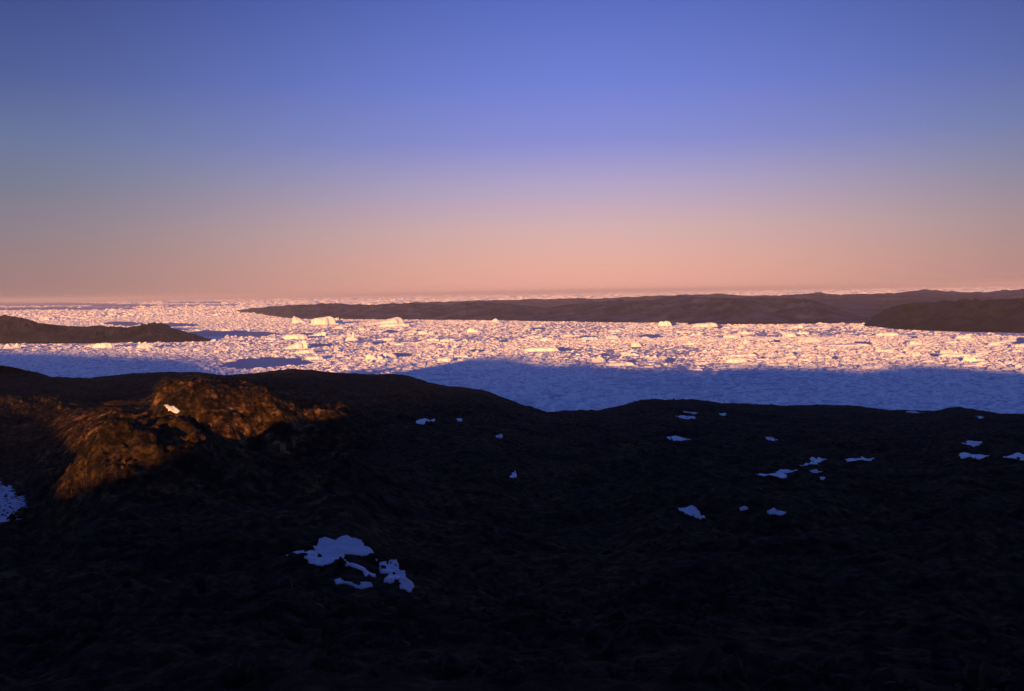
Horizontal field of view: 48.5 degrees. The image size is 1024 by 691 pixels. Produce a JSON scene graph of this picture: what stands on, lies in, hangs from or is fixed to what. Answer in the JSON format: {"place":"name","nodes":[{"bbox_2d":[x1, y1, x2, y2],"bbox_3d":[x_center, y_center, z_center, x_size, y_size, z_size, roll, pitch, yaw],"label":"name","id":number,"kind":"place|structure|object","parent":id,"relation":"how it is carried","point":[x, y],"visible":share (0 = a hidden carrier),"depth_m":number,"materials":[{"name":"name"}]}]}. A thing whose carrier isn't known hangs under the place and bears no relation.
{"place":"outdoors","nodes":[
{"label":"outdoors","id":0,"kind":"place"},
{"bbox_2d":[0,315,216,343],"bbox_3d":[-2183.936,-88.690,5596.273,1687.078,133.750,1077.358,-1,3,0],"label":"headland","id":1,"kind":"structure","parent":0,"point":[15,330],"depth_m":5294.12,"materials":[{"name":"stone"}]},
{"bbox_2d":[237,303,352,318],"bbox_3d":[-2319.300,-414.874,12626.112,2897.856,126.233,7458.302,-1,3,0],"label":"hill","id":2,"kind":"structure","parent":0,"point":[313,311],"depth_m":10265.64,"materials":[{"name":"brown stone"}]},
{"bbox_2d":[334,302,549,320],"bbox_3d":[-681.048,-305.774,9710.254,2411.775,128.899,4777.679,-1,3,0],"label":"hill","id":3,"kind":"structure","parent":0,"point":[473,311],"depth_m":8838.53,"materials":[{"name":"brown stone"}]},
{"bbox_2d":[0,365,1023,690],"bbox_3d":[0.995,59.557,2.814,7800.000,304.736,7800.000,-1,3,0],"label":"ground","id":4,"kind":"structure","parent":0,"point":[278,501],"depth_m":177.41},
{"bbox_2d":[0,481,26,521],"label":"snow patch","id":5,"kind":"object","parent":4,"relation":"on","point":[10,495],"visible":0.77,"depth_m":241.52,"materials":[{"name":"white snow"}]},
{"bbox_2d":[164,404,179,412],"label":"snow patch","id":6,"kind":"object","parent":4,"relation":"on","point":[173,409],"visible":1,"depth_m":354.98,"materials":[{"name":"white snow"}]},
{"bbox_2d":[286,535,375,576],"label":"snow patch","id":7,"kind":"object","parent":4,"relation":"on","point":[329,550],"visible":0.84,"depth_m":136.86,"materials":[{"name":"white snow"}]},
{"bbox_2d":[334,578,372,588],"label":"snow patch","id":8,"kind":"object","parent":4,"relation":"on","point":[363,585],"visible":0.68,"depth_m":116.13,"materials":[{"name":"white snow"}]},
{"bbox_2d":[376,559,413,591],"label":"snow patch","id":9,"kind":"object","parent":4,"relation":"on","point":[407,584],"visible":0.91,"depth_m":125.68,"materials":[{"name":"white snow"}]},
{"bbox_2d":[416,418,434,424],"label":"snow patch","id":10,"kind":"object","parent":4,"relation":"on","point":[421,421],"visible":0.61,"depth_m":399.21,"materials":[{"name":"white snow"}]},
{"bbox_2d":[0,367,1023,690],"bbox_3d":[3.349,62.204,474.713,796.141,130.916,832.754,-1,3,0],"label":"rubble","id":11,"kind":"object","parent":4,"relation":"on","point":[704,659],"visible":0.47,"depth_m":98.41,"materials":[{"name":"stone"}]},
{"bbox_2d":[510,471,516,477],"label":"snow patch","id":12,"kind":"object","parent":4,"relation":"on","point":[514,474],"visible":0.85,"depth_m":261.59,"materials":[{"name":"white snow"}]},
{"bbox_2d":[666,436,689,440],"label":"snow patch","id":13,"kind":"object","parent":4,"relation":"on","point":[675,438],"visible":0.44,"depth_m":382.44,"materials":[{"name":"white snow"}]},
{"bbox_2d":[676,415,694,418],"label":"snow patch","id":14,"kind":"object","parent":4,"relation":"on","point":[684,417],"visible":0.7,"depth_m":535.14,"materials":[{"name":"white snow"}]},
{"bbox_2d":[678,505,705,519],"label":"snow patch","id":15,"kind":"object","parent":4,"relation":"on","point":[690,510],"visible":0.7,"depth_m":216.03,"materials":[{"name":"white snow"}]},
{"bbox_2d":[739,506,747,510],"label":"snow patch","id":16,"kind":"object","parent":4,"relation":"on","point":[742,508],"visible":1,"depth_m":212.43,"materials":[{"name":"white snow"}]},
{"bbox_2d":[767,508,785,515],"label":"snow patch","id":17,"kind":"object","parent":4,"relation":"on","point":[774,511],"visible":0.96,"depth_m":206.86,"materials":[{"name":"white snow"}]},
{"bbox_2d":[757,469,796,477],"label":"snow patch","id":18,"kind":"object","parent":4,"relation":"on","point":[780,473],"visible":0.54,"depth_m":279.49,"materials":[{"name":"white snow"}]},
{"bbox_2d":[800,457,826,465],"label":"snow patch","id":19,"kind":"object","parent":4,"relation":"on","point":[816,461],"visible":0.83,"depth_m":301.22,"materials":[{"name":"white snow"}]},
{"bbox_2d":[809,469,822,473],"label":"snow patch","id":20,"kind":"object","parent":4,"relation":"on","point":[815,471],"visible":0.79,"depth_m":280.63,"materials":[{"name":"white snow"}]},
{"bbox_2d":[845,456,874,461],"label":"snow patch","id":21,"kind":"object","parent":4,"relation":"on","point":[854,459],"visible":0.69,"depth_m":325.12,"materials":[{"name":"white snow"}]},
{"bbox_2d":[962,440,982,446],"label":"snow patch","id":22,"kind":"object","parent":4,"relation":"on","point":[972,443],"visible":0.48,"depth_m":370.64,"materials":[{"name":"white snow"}]},
{"bbox_2d":[959,452,988,458],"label":"snow patch","id":23,"kind":"object","parent":4,"relation":"on","point":[966,455],"visible":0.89,"depth_m":300.74,"materials":[{"name":"white snow"}]},
{"bbox_2d":[1003,453,1023,459],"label":"snow patch","id":24,"kind":"object","parent":4,"relation":"on","point":[1016,455],"visible":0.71,"depth_m":303.90,"materials":[{"name":"white snow"}]},
{"bbox_2d":[0,284,1023,413],"bbox_3d":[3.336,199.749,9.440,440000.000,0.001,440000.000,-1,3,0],"label":"sea","id":25,"kind":"structure","parent":0,"point":[668,378],"depth_m":3145.35,"materials":[{"name":"liquid"}]},
{"bbox_2d":[2,343,20,348],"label":"iceberg","id":26,"kind":"object","parent":25,"relation":"in","point":[8,346],"visible":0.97,"depth_m":4698.98,"materials":[{"name":"white ice"}]},
{"bbox_2d":[92,343,113,347],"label":"iceberg","id":27,"kind":"object","parent":25,"relation":"in","point":[103,345],"visible":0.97,"depth_m":4622.19,"materials":[{"name":"white ice"}]},
{"bbox_2d":[136,343,153,347],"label":"iceberg","id":28,"kind":"object","parent":25,"relation":"in","point":[146,345],"visible":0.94,"depth_m":4525.59,"materials":[{"name":"white ice"}]},
{"bbox_2d":[265,337,280,340],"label":"iceberg","id":29,"kind":"object","parent":25,"relation":"in","point":[270,338],"visible":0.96,"depth_m":5101.49,"materials":[{"name":"white ice"}]},
{"bbox_2d":[281,334,306,339],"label":"iceberg","id":30,"kind":"object","parent":25,"relation":"in","point":[294,336],"visible":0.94,"depth_m":5182.63,"materials":[{"name":"white ice"}]},
{"bbox_2d":[282,340,306,348],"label":"iceberg","id":31,"kind":"object","parent":25,"relation":"in","point":[300,344],"visible":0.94,"depth_m":4265.46,"materials":[{"name":"white ice"}]},
{"bbox_2d":[292,316,307,322],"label":"iceberg","id":32,"kind":"object","parent":25,"relation":"in","point":[295,319],"visible":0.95,"depth_m":8101.71,"materials":[{"name":"white ice"}]},
{"bbox_2d":[298,350,314,353],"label":"iceberg","id":33,"kind":"object","parent":25,"relation":"in","point":[306,351],"visible":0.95,"depth_m":3904.74,"materials":[{"name":"white ice"}]},
{"bbox_2d":[306,355,325,359],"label":"iceberg","id":34,"kind":"object","parent":25,"relation":"in","point":[317,357],"visible":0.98,"depth_m":3525.14,"materials":[{"name":"white ice"}]},
{"bbox_2d":[310,332,325,335],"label":"iceberg","id":35,"kind":"object","parent":25,"relation":"in","point":[320,333],"visible":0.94,"depth_m":5564.61,"materials":[{"name":"white ice"}]},
{"bbox_2d":[310,316,336,324],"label":"iceberg","id":36,"kind":"object","parent":25,"relation":"in","point":[329,320],"visible":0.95,"depth_m":7632.46,"materials":[{"name":"white ice"}]},
{"bbox_2d":[324,354,335,357],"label":"iceberg","id":37,"kind":"object","parent":25,"relation":"in","point":[330,355],"visible":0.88,"depth_m":3633.10,"materials":[{"name":"white ice"}]},
{"bbox_2d":[335,317,342,322],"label":"iceberg","id":38,"kind":"object","parent":25,"relation":"in","point":[338,320],"visible":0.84,"depth_m":8052.49,"materials":[{"name":"white ice"}]},
{"bbox_2d":[345,332,357,340],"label":"iceberg","id":39,"kind":"object","parent":25,"relation":"in","point":[353,337],"visible":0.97,"depth_m":4947.00,"materials":[{"name":"white ice"}]},
{"bbox_2d":[366,353,382,359],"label":"iceberg","id":40,"kind":"object","parent":25,"relation":"in","point":[371,357],"visible":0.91,"depth_m":3464.30,"materials":[{"name":"white ice"}]},
{"bbox_2d":[367,317,403,324],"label":"iceberg","id":41,"kind":"object","parent":25,"relation":"in","point":[396,320],"visible":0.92,"depth_m":7478.43,"materials":[{"name":"white ice"}]},
{"bbox_2d":[377,352,395,357],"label":"iceberg","id":42,"kind":"object","parent":25,"relation":"in","point":[386,355],"visible":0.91,"depth_m":3569.06,"materials":[{"name":"white ice"}]},
{"bbox_2d":[383,337,396,340],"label":"iceberg","id":43,"kind":"object","parent":25,"relation":"in","point":[389,338],"visible":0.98,"depth_m":4881.88,"materials":[{"name":"white ice"}]},
{"bbox_2d":[378,323,409,326],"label":"iceberg","id":44,"kind":"object","parent":25,"relation":"in","point":[393,324],"visible":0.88,"depth_m":6860.45,"materials":[{"name":"white ice"}]},
{"bbox_2d":[404,329,416,332],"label":"iceberg","id":45,"kind":"object","parent":25,"relation":"in","point":[412,330],"visible":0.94,"depth_m":5841.08,"materials":[{"name":"white ice"}]},
{"bbox_2d":[418,330,433,333],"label":"iceberg","id":46,"kind":"object","parent":25,"relation":"in","point":[423,332],"visible":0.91,"depth_m":5536.58,"materials":[{"name":"white ice"}]},
{"bbox_2d":[424,345,435,348],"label":"iceberg","id":47,"kind":"object","parent":25,"relation":"in","point":[431,346],"visible":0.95,"depth_m":4071.61,"materials":[{"name":"white ice"}]},
{"bbox_2d":[437,357,452,361],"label":"iceberg","id":48,"kind":"object","parent":25,"relation":"in","point":[442,359],"visible":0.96,"depth_m":3317.83,"materials":[{"name":"white ice"}]},
{"bbox_2d":[440,338,455,341],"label":"iceberg","id":49,"kind":"object","parent":25,"relation":"in","point":[445,340],"visible":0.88,"depth_m":4646.88,"materials":[{"name":"white ice"}]},
{"bbox_2d":[467,328,481,331],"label":"iceberg","id":50,"kind":"object","parent":25,"relation":"in","point":[471,330],"visible":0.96,"depth_m":5694.18,"materials":[{"name":"white ice"}]},
{"bbox_2d":[478,318,501,323],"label":"iceberg","id":51,"kind":"object","parent":25,"relation":"in","point":[495,320],"visible":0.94,"depth_m":7290.01,"materials":[{"name":"white ice"}]},
{"bbox_2d":[0,285,1023,413],"bbox_3d":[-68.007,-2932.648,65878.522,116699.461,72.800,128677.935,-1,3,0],"label":"pack ice","id":52,"kind":"structure","parent":25,"relation":"on","point":[147,312],"depth_m":3842.76,"materials":[{"name":"white ice"}]},
{"bbox_2d":[527,335,542,337],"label":"iceberg","id":53,"kind":"object","parent":25,"relation":"in","point":[537,336],"visible":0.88,"depth_m":4884.74,"materials":[{"name":"white ice"}]},
{"bbox_2d":[523,347,558,351],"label":"iceberg","id":54,"kind":"object","parent":25,"relation":"in","point":[539,349],"visible":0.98,"depth_m":3786.04,"materials":[{"name":"white ice"}]},
{"bbox_2d":[539,338,552,340],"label":"iceberg","id":55,"kind":"object","parent":25,"relation":"in","point":[546,339],"visible":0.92,"depth_m":4562.11,"materials":[{"name":"white ice"}]},
{"bbox_2d":[563,334,579,336],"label":"iceberg","id":56,"kind":"object","parent":25,"relation":"in","point":[568,335],"visible":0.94,"depth_m":4983.60,"materials":[{"name":"white ice"}]},
{"bbox_2d":[579,337,598,339],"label":"iceberg","id":57,"kind":"object","parent":25,"relation":"in","point":[589,338],"visible":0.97,"depth_m":4591.96,"materials":[{"name":"white ice"}]},
{"bbox_2d":[591,358,605,362],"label":"iceberg","id":58,"kind":"object","parent":25,"relation":"in","point":[599,360],"visible":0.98,"depth_m":3151.76,"materials":[{"name":"white ice"}]},
{"bbox_2d":[606,335,618,338],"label":"iceberg","id":59,"kind":"object","parent":25,"relation":"in","point":[612,336],"visible":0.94,"depth_m":4684.72,"materials":[{"name":"white ice"}]},
{"bbox_2d":[605,362,633,365],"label":"iceberg","id":60,"kind":"object","parent":25,"relation":"in","point":[620,364],"visible":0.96,"depth_m":2999.50,"materials":[{"name":"white ice"}]},
{"bbox_2d":[621,351,636,355],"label":"iceberg","id":61,"kind":"object","parent":25,"relation":"in","point":[629,353],"visible":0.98,"depth_m":3468.04,"materials":[{"name":"white ice"}]},
{"bbox_2d":[630,342,640,346],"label":"iceberg","id":62,"kind":"object","parent":25,"relation":"in","point":[633,344],"visible":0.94,"depth_m":3980.96,"materials":[{"name":"white ice"}]},
{"bbox_2d":[645,355,657,358],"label":"iceberg","id":63,"kind":"object","parent":25,"relation":"in","point":[649,357],"visible":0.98,"depth_m":3305.22,"materials":[{"name":"white ice"}]},
{"bbox_2d":[658,321,671,325],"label":"iceberg","id":64,"kind":"object","parent":25,"relation":"in","point":[666,323],"visible":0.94,"depth_m":6194.06,"materials":[{"name":"white ice"}]},
{"bbox_2d":[677,341,690,344],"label":"iceberg","id":65,"kind":"object","parent":25,"relation":"in","point":[685,343],"visible":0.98,"depth_m":4071.80,"materials":[{"name":"white ice"}]},
{"bbox_2d":[690,331,703,335],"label":"iceberg","id":66,"kind":"object","parent":25,"relation":"in","point":[698,334],"visible":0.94,"depth_m":4802.02,"materials":[{"name":"white ice"}]},
{"bbox_2d":[693,323,718,326],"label":"iceberg","id":67,"kind":"object","parent":25,"relation":"in","point":[706,324],"visible":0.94,"depth_m":5936.64,"materials":[{"name":"white ice"}]},
{"bbox_2d":[701,349,715,352],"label":"iceberg","id":68,"kind":"object","parent":25,"relation":"in","point":[706,351],"visible":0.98,"depth_m":3542.33,"materials":[{"name":"white ice"}]},
{"bbox_2d":[723,334,740,337],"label":"iceberg","id":69,"kind":"object","parent":25,"relation":"in","point":[732,335],"visible":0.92,"depth_m":4577.71,"materials":[{"name":"white ice"}]},
{"bbox_2d":[725,358,746,362],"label":"iceberg","id":70,"kind":"object","parent":25,"relation":"in","point":[735,360],"visible":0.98,"depth_m":3042.47,"materials":[{"name":"white ice"}]},
{"bbox_2d":[728,364,746,367],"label":"iceberg","id":71,"kind":"object","parent":25,"relation":"in","point":[737,366],"visible":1,"depth_m":2844.34,"materials":[{"name":"white ice"}]},
{"bbox_2d":[728,353,756,356],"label":"iceberg","id":72,"kind":"object","parent":25,"relation":"in","point":[743,354],"visible":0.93,"depth_m":3320.95,"materials":[{"name":"white ice"}]},
{"bbox_2d":[737,331,750,333],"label":"iceberg","id":73,"kind":"object","parent":25,"relation":"in","point":[742,332],"visible":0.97,"depth_m":4900.03,"materials":[{"name":"white ice"}]},
{"bbox_2d":[778,363,789,365],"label":"iceberg","id":74,"kind":"object","parent":25,"relation":"in","point":[783,364],"visible":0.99,"depth_m":2895.44,"materials":[{"name":"white ice"}]},
{"bbox_2d":[782,333,796,336],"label":"iceberg","id":75,"kind":"object","parent":25,"relation":"in","point":[789,335],"visible":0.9,"depth_m":4584.08,"materials":[{"name":"white ice"}]},
{"bbox_2d":[783,325,802,327],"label":"iceberg","id":76,"kind":"object","parent":25,"relation":"in","point":[797,326],"visible":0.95,"depth_m":5539.18,"materials":[{"name":"white ice"}]},
{"bbox_2d":[796,337,821,341],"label":"iceberg","id":77,"kind":"object","parent":25,"relation":"in","point":[809,339],"visible":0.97,"depth_m":4099.42,"materials":[{"name":"white ice"}]},
{"bbox_2d":[823,343,871,346],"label":"iceberg","id":78,"kind":"object","parent":25,"relation":"in","point":[849,344],"visible":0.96,"depth_m":3782.07,"materials":[{"name":"white ice"}]},
{"bbox_2d":[858,365,877,368],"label":"iceberg","id":79,"kind":"object","parent":25,"relation":"in","point":[866,367],"visible":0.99,"depth_m":2732.41,"materials":[{"name":"white ice"}]},
{"bbox_2d":[875,333,897,335],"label":"iceberg","id":80,"kind":"object","parent":25,"relation":"in","point":[886,334],"visible":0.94,"depth_m":4515.54,"materials":[{"name":"white ice"}]},
{"bbox_2d":[879,348,894,351],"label":"iceberg","id":81,"kind":"object","parent":25,"relation":"in","point":[887,350],"visible":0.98,"depth_m":3437.18,"materials":[{"name":"white ice"}]},
{"bbox_2d":[905,340,924,344],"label":"iceberg","id":82,"kind":"object","parent":25,"relation":"in","point":[913,342],"visible":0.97,"depth_m":3800.98,"materials":[{"name":"white ice"}]},
{"bbox_2d":[922,342,938,344],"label":"iceberg","id":83,"kind":"object","parent":25,"relation":"in","point":[931,343],"visible":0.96,"depth_m":3777.34,"materials":[{"name":"white ice"}]},
{"bbox_2d":[939,349,957,353],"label":"iceberg","id":84,"kind":"object","parent":25,"relation":"in","point":[946,351],"visible":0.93,"depth_m":3274.91,"materials":[{"name":"white ice"}]},
{"bbox_2d":[937,353,970,356],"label":"iceberg","id":85,"kind":"object","parent":25,"relation":"in","point":[953,355],"visible":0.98,"depth_m":3135.43,"materials":[{"name":"white ice"}]},
{"bbox_2d":[954,335,970,338],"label":"iceberg","id":86,"kind":"object","parent":25,"relation":"in","point":[963,336],"visible":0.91,"depth_m":4166.68,"materials":[{"name":"white ice"}]},
{"bbox_2d":[963,357,976,361],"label":"iceberg","id":87,"kind":"object","parent":25,"relation":"in","point":[971,359],"visible":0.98,"depth_m":2942.95,"materials":[{"name":"white ice"}]},
{"bbox_2d":[961,364,982,366],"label":"iceberg","id":88,"kind":"object","parent":25,"relation":"in","point":[965,365],"visible":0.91,"depth_m":2755.43,"materials":[{"name":"white ice"}]},
{"bbox_2d":[986,342,1000,345],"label":"iceberg","id":89,"kind":"object","parent":25,"relation":"in","point":[995,343],"visible":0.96,"depth_m":3673.51,"materials":[{"name":"white ice"}]},
{"bbox_2d":[1001,338,1016,340],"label":"iceberg","id":90,"kind":"object","parent":25,"relation":"in","point":[1008,339],"visible":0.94,"depth_m":3941.02,"materials":[{"name":"white ice"}]},
{"bbox_2d":[1003,361,1016,363],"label":"iceberg","id":91,"kind":"object","parent":25,"relation":"in","point":[1008,362],"visible":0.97,"depth_m":2833.01,"materials":[{"name":"white ice"}]},
{"bbox_2d":[1010,343,1023,346],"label":"iceberg","id":92,"kind":"object","parent":25,"relation":"in","point":[1017,345],"visible":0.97,"depth_m":3565.70,"materials":[{"name":"white ice"}]},
{"bbox_2d":[0,301,1023,369],"bbox_3d":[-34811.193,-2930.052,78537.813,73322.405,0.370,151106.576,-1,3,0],"label":"open water","id":93,"kind":"structure","parent":0,"point":[252,363],"depth_m":5887.71,"materials":[{"name":"blue liquid"}]},
{"bbox_2d":[0,0,1023,300],"label":"sky","id":94,"kind":"structure","parent":0,"point":[150,149],"materials":[{"name":"blue"}]},
{"bbox_2d":[519,295,767,322],"bbox_3d":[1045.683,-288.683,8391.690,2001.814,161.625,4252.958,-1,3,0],"label":"hill","id":95,"kind":"structure","parent":0,"point":[680,309],"depth_m":7503.51,"materials":[{"name":"stone"}]},
{"bbox_2d":[411,289,1023,318],"bbox_3d":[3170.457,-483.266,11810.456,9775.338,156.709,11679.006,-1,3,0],"label":"hill","id":96,"kind":"structure","parent":0,"point":[868,306],"depth_m":11057.41,"materials":[{"name":"brown stone"}]},
{"bbox_2d":[688,297,868,324],"bbox_3d":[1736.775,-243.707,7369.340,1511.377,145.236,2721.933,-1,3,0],"label":"hill","id":97,"kind":"structure","parent":0,"point":[792,310],"depth_m":6586.13,"materials":[{"name":"brown stone"}]},
{"bbox_2d":[864,298,1023,332],"bbox_3d":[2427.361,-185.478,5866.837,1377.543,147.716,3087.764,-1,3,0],"label":"headland","id":98,"kind":"structure","parent":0,"point":[989,315],"depth_m":5150.97,"materials":[{"name":"brown stone"}]}
]}

